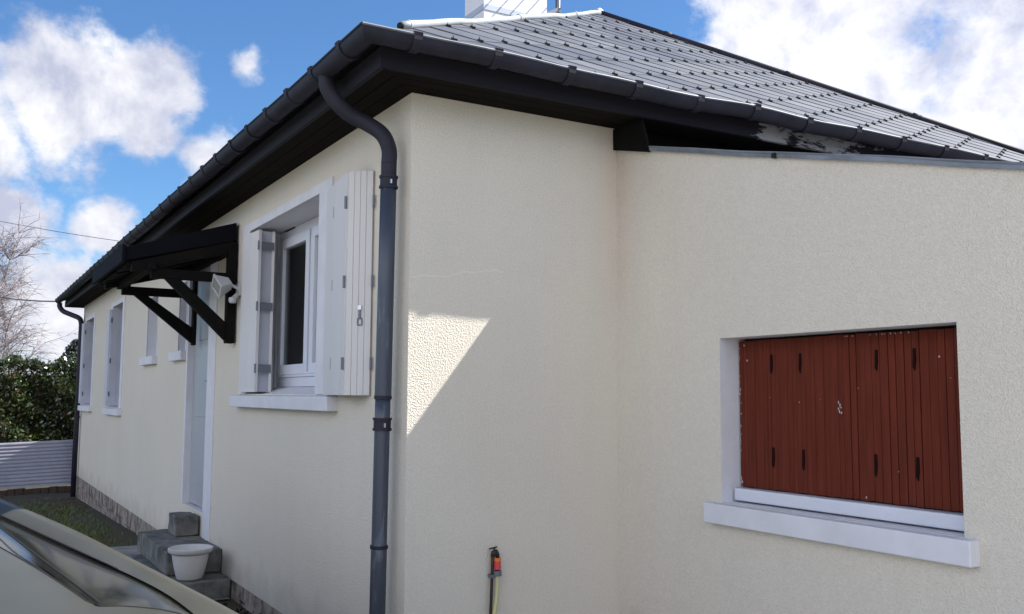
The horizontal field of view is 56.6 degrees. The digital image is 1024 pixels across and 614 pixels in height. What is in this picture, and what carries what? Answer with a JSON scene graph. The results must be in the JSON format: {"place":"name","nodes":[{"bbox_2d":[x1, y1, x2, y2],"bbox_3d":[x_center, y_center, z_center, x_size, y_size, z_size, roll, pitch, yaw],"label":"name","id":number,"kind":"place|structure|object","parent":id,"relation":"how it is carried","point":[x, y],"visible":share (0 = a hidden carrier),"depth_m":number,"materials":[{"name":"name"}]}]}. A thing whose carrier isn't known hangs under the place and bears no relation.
{"place":"outdoors","nodes":[
{"label":"outdoors","id":0,"kind":"place"},
{"bbox_2d":[14,497,133,546],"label":"lawn grass","id":1,"kind":"structure","parent":0,"point":[73,525],"depth_m":10.79,"materials":[{"name":"green plant"}]},
{"bbox_2d":[0,484,251,613],"bbox_3d":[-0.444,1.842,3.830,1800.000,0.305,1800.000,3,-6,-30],"label":"ground","id":2,"kind":"structure","parent":0,"point":[133,537],"depth_m":10.99,"materials":[{"name":"green plant"}]},
{"bbox_2d":[0,440,72,496],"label":"sheet fence","id":3,"kind":"object","parent":2,"relation":"on","point":[35,464],"visible":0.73,"depth_m":14.68,"materials":[{"name":"metal"}]},
{"bbox_2d":[0,349,76,442],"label":"laurel hedge","id":4,"kind":"object","parent":2,"relation":"on","point":[36,407],"visible":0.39,"depth_m":16.17,"materials":[{"name":"green plant"}]},
{"bbox_2d":[0,196,77,374],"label":"birch tree","id":5,"kind":"object","parent":2,"relation":"on","point":[5,342],"visible":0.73,"depth_m":22.79,"materials":[{"name":"grey plant"}]},
{"bbox_2d":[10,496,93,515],"bbox_3d":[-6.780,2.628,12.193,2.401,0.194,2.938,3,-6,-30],"label":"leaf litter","id":6,"kind":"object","parent":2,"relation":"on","point":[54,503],"visible":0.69,"depth_m":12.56,"materials":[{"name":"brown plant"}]},
{"bbox_2d":[54,339,77,375],"bbox_3d":[-14.089,2.631,30.652,1.601,3.278,1.618,3,-6,-30],"label":"conifer tree","id":7,"kind":"object","parent":2,"relation":"on","point":[71,348],"visible":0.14,"depth_m":30.50,"materials":[{"name":"green plant"}]},
{"bbox_2d":[55,0,1023,613],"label":"house","id":8,"kind":"structure","parent":2,"relation":"on","point":[597,310],"depth_m":4.21,"materials":[{"name":"paint"}]},
{"bbox_2d":[0,297,54,301],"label":"service cable","id":9,"kind":"object","parent":8,"relation":"attached to","point":[27,300],"visible":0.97,"depth_m":15.97,"materials":[{"name":"grey plastic"}]},
{"bbox_2d":[0,221,116,240],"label":"overhead cable","id":10,"kind":"object","parent":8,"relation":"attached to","point":[58,231],"visible":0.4,"depth_m":36.76,"materials":[{"name":"grey plastic"}]},
{"bbox_2d":[77,313,95,411],"bbox_3d":[-5.897,0.798,13.504,0.315,1.345,1.220,3,-6,-30],"label":"window","id":11,"kind":"structure","parent":8,"relation":"in","point":[81,407],"depth_m":12.98,"materials":[{"name":"white glass"}]},
{"bbox_2d":[102,296,125,415],"bbox_3d":[-4.571,0.595,11.248,0.315,1.345,1.170,3,-6,-30],"label":"window","id":12,"kind":"structure","parent":8,"relation":"in","point":[110,411],"depth_m":10.76,"materials":[{"name":"white glass"}]},
{"bbox_2d":[139,297,158,365],"bbox_3d":[-3.408,0.229,9.294,0.310,0.675,0.700,3,-6,-30],"label":"window","id":13,"kind":"structure","parent":8,"relation":"in","point":[148,360],"depth_m":9.10,"materials":[{"name":"white glass"}]},
{"bbox_2d":[168,281,188,361],"bbox_3d":[-2.704,0.122,8.095,0.310,0.675,0.510,3,-6,-30],"label":"window","id":14,"kind":"structure","parent":8,"relation":"in","point":[180,355],"depth_m":7.90,"materials":[{"name":"white glass"}]},
{"bbox_2d":[181,261,218,540],"bbox_3d":[-2.369,0.650,7.331,0.095,2.185,1.000,3,-6,-30],"label":"front door","id":15,"kind":"structure","parent":8,"relation":"in","point":[200,371],"depth_m":7.43,"materials":[{"name":"paint"}]},
{"bbox_2d":[211,274,241,303],"bbox_3d":[-1.907,-0.120,6.356,0.184,0.193,0.170,3,-6,-30],"label":"floodlight","id":16,"kind":"object","parent":8,"relation":"attached to","point":[221,286],"visible":0.99,"depth_m":6.34,"materials":[{"name":"plastic"}]},
{"bbox_2d":[229,176,337,410],"bbox_3d":[-1.244,-0.006,5.588,0.322,1.198,1.895,3,-6,-30],"label":"window","id":17,"kind":"structure","parent":8,"relation":"in","point":[300,346],"depth_m":5.73,"materials":[{"name":"white"}]},
{"bbox_2d":[488,546,499,613],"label":"water tap","id":18,"kind":"object","parent":8,"relation":"attached to","point":[495,554],"visible":1,"depth_m":4.06,"materials":[{"name":"grey metal"}]},
{"bbox_2d":[492,557,501,613],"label":"garden hose","id":19,"kind":"object","parent":18,"relation":"hanging from","point":[497,568],"visible":1,"depth_m":4.06,"materials":[{"name":"yellow plastic"}]},
{"bbox_2d":[547,0,560,12],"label":"antenna mast","id":20,"kind":"object","parent":8,"relation":"attached to","point":[557,9],"visible":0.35,"depth_m":8.26,"materials":[{"name":"grey metal"}]},
{"bbox_2d":[703,326,979,567],"bbox_3d":[1.170,0.465,3.465,0.197,0.750,1.190,3,-6,-30],"label":"window","id":21,"kind":"structure","parent":8,"relation":"in","point":[959,551],"depth_m":3.31,"materials":[{"name":"white"}]},
{"bbox_2d":[110,545,228,599],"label":"path","id":22,"kind":"structure","parent":0,"point":[128,550],"depth_m":8.27,"materials":[{"name":"concrete"}]},
{"bbox_2d":[128,512,230,600],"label":"concrete steps","id":23,"kind":"structure","parent":22,"relation":"on","point":[213,582],"depth_m":6.67,"materials":[{"name":"grey concrete"}]},
{"bbox_2d":[168,544,212,580],"bbox_3d":[-2.102,1.669,6.212,0.284,0.200,0.284,3,-6,-30],"label":"flower pot","id":24,"kind":"object","parent":23,"relation":"on","point":[189,562],"visible":1,"depth_m":6.13,"materials":[{"name":"plastic"}]},
{"bbox_2d":[222,599,259,613],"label":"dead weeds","id":25,"kind":"object","parent":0,"point":[237,609],"visible":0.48,"depth_m":5.75,"materials":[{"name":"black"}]},
{"bbox_2d":[0,0,1023,374],"label":"sky","id":26,"kind":"structure","parent":0,"point":[108,107],"materials":[{"name":"blue"}]},
{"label":"driveway","id":27,"kind":"structure","parent":0,"visible":0},
{"bbox_2d":[0,499,238,613],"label":"parked car","id":28,"kind":"object","parent":27,"relation":"on","point":[48,566],"visible":1,"depth_m":2.73,"materials":[{"name":"paint"}]}
]}

